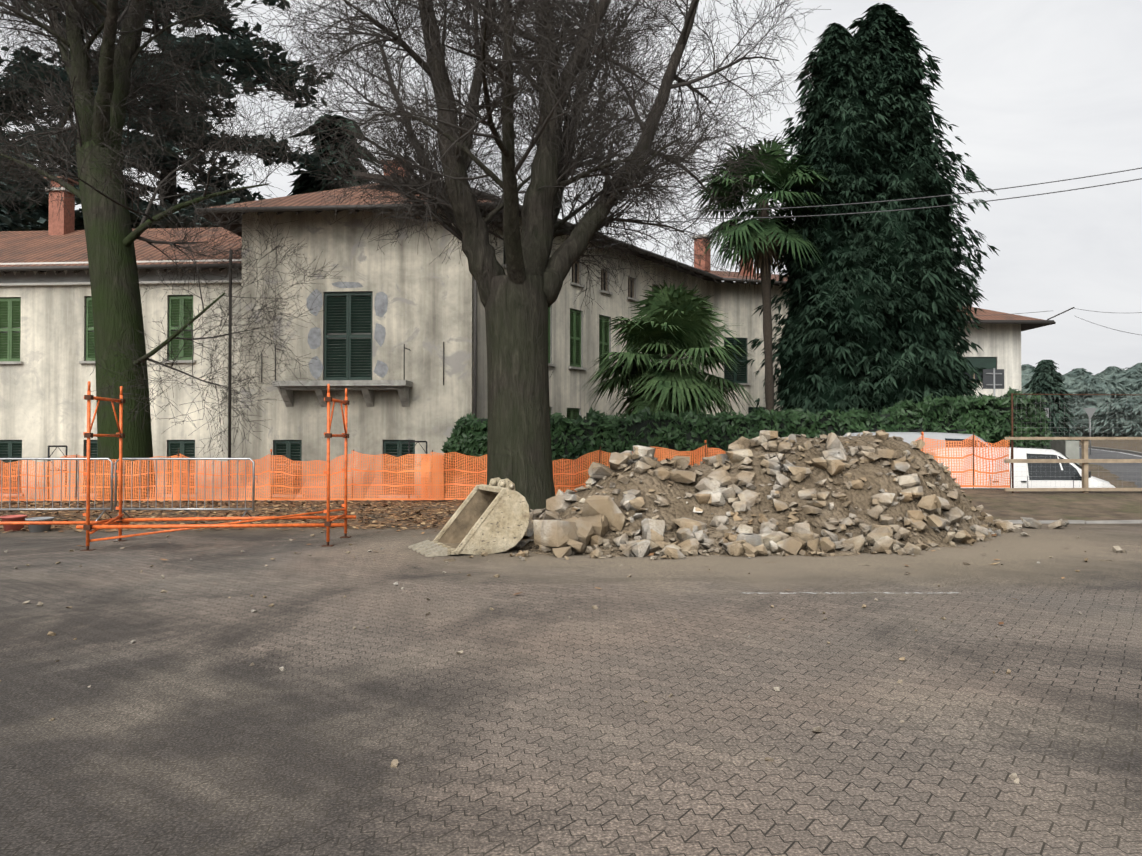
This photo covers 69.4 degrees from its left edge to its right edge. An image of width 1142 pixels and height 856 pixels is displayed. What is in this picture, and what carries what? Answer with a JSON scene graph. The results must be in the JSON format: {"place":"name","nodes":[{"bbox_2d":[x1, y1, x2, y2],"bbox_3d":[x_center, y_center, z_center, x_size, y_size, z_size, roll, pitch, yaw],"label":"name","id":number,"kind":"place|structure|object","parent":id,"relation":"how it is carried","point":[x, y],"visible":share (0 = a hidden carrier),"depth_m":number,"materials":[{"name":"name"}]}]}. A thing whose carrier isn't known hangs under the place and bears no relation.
{"place":"outdoors","nodes":[
{"label":"outdoors","id":0,"kind":"place"},
{"bbox_2d":[0,440,1141,855],"bbox_3d":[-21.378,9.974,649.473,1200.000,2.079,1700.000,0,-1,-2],"label":"ground","id":1,"kind":"structure","parent":0,"point":[528,722],"depth_m":4.46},
{"bbox_2d":[0,515,53,531],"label":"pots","id":2,"kind":"object","parent":1,"relation":"on","point":[39,528],"visible":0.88,"depth_m":12.38,"materials":[{"name":"plastic"}]},
{"bbox_2d":[0,458,257,520],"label":"crowd barriers","id":3,"kind":"object","parent":1,"relation":"on","point":[123,508],"visible":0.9,"depth_m":13.92,"materials":[{"name":"metal"}]},
{"bbox_2d":[0,0,342,230],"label":"cedar","id":4,"kind":"object","parent":1,"relation":"on","point":[39,221],"visible":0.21,"depth_m":41.12,"materials":[{"name":"green plant"}]},
{"bbox_2d":[0,381,355,550],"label":"scaffold frames","id":5,"kind":"structure","parent":1,"relation":"on","point":[87,525],"depth_m":10.70,"materials":[{"name":"orange paint"}]},
{"bbox_2d":[0,112,377,227],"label":"conifers","id":6,"kind":"object","parent":1,"relation":"on","point":[306,183],"visible":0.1,"depth_m":45.56,"materials":[{"name":"green plant"}]},
{"bbox_2d":[0,0,382,498],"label":"bare tree","id":7,"kind":"object","parent":1,"relation":"on","point":[122,357],"visible":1,"depth_m":18.79,"materials":[{"name":"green plant"}]},
{"bbox_2d":[0,160,789,501],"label":"villa","id":8,"kind":"object","parent":1,"relation":"on","point":[392,338],"visible":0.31,"depth_m":27.30,"materials":[{"name":"paint"}]},
{"bbox_2d":[408,477,529,556],"bbox_3d":[-1.295,1.076,10.311,1.277,0.883,1.011,0,-1,-25],"label":"excavator bucket","id":9,"kind":"object","parent":1,"relation":"on","point":[493,516],"visible":1,"depth_m":10.05,"materials":[{"name":"metal"}]},
{"bbox_2d":[0,432,1011,501],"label":"orange fence","id":10,"kind":"object","parent":1,"relation":"on","point":[429,470],"visible":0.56,"depth_m":18.33,"materials":[{"name":"orange plastic"}]},
{"bbox_2d":[223,0,830,511],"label":"bare tree","id":11,"kind":"object","parent":1,"relation":"on","point":[519,298],"visible":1,"depth_m":14.63,"materials":[{"name":"brown plant"}]},
{"bbox_2d":[0,499,1064,623],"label":"leaf litter","id":12,"kind":"object","parent":1,"relation":"on","point":[237,513],"visible":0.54,"depth_m":15.42,"materials":[{"name":"brown plant"}]},
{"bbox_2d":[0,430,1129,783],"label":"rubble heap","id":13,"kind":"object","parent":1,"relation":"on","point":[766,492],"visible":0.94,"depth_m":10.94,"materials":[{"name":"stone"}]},
{"bbox_2d":[47,368,1141,498],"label":"timber fence and signs","id":14,"kind":"object","parent":1,"relation":"on","point":[993,378],"visible":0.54,"depth_m":16.81,"materials":[{"name":"wood"}]},
{"bbox_2d":[577,279,759,417],"bbox_3d":[3.215,-1.121,27.644,6.094,7.359,6.443,0,-1,-2],"label":"short palm","id":15,"kind":"object","parent":1,"relation":"on","point":[676,324],"visible":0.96,"depth_m":26.50,"materials":[{"name":"green plant"}]},
{"bbox_2d":[441,386,1052,497],"bbox_3d":[5.645,0.647,24.880,18.799,3.747,2.910,0,-1,-2],"label":"laurel hedge","id":16,"kind":"object","parent":1,"relation":"on","point":[986,418],"visible":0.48,"depth_m":23.83,"materials":[{"name":"green plant"}]},
{"bbox_2d":[686,134,840,410],"bbox_3d":[7.144,-4.161,30.687,6.135,13.527,6.053,0,-1,-2],"label":"tall palm","id":17,"kind":"object","parent":1,"relation":"on","point":[754,238],"visible":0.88,"depth_m":30.07,"materials":[{"name":"green plant"}]},
{"bbox_2d":[743,592,957,593],"bbox_3d":[2.500,1.478,7.393,1.973,0.001,0.070,0,-1,0],"label":"paint line","id":18,"kind":"object","parent":1,"relation":"on","point":[843,593],"visible":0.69,"depth_m":7.37,"materials":[{"name":"grey paint"}]},
{"bbox_2d":[742,3,999,416],"bbox_3d":[11.772,-6.878,31.625,10.214,19.633,7.156,0,-1,-2],"label":"ivy-covered tree","id":19,"kind":"object","parent":1,"relation":"on","point":[876,318],"visible":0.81,"depth_m":30.33,"materials":[{"name":"green plant"}]},
{"bbox_2d":[955,307,1074,397],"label":"house","id":20,"kind":"structure","parent":1,"relation":"on","point":[997,339],"depth_m":44.76,"materials":[{"name":"paint"}]},
{"bbox_2d":[588,168,1141,334],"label":"overhead cables","id":21,"kind":"object","parent":20,"relation":"attached to","point":[917,208],"visible":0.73,"depth_m":22.94,"materials":[{"name":"grey plastic"}]},
{"bbox_2d":[0,0,1141,374],"label":"sky","id":22,"kind":"structure","parent":0,"point":[1034,91],"materials":[{"name":"white"}]},
{"bbox_2d":[993,440,1141,523],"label":"road","id":23,"kind":"structure","parent":0,"point":[1069,449],"depth_m":30.78,"materials":[{"name":"grey asphalt"}]},
{"bbox_2d":[844,429,993,447],"bbox_3d":[10.619,1.266,24.198,5.747,2.430,2.441,0,-1,-5],"label":"parked car","id":24,"kind":"object","parent":23,"relation":"on","point":[908,437],"depth_m":23.38,"materials":[{"name":"grey paint"}]},
{"bbox_2d":[923,447,1115,487],"bbox_3d":[11.129,1.432,20.787,4.490,1.905,2.260,0,-1,0],"label":"white van","id":25,"kind":"object","parent":23,"relation":"on","point":[1046,469],"visible":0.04,"depth_m":19.94,"materials":[{"name":"white paint"}]},
{"bbox_2d":[1021,360,1141,440],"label":"distant trees","id":26,"kind":"object","parent":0,"point":[1044,377],"visible":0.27,"depth_m":168.56,"materials":[{"name":"green plant"}]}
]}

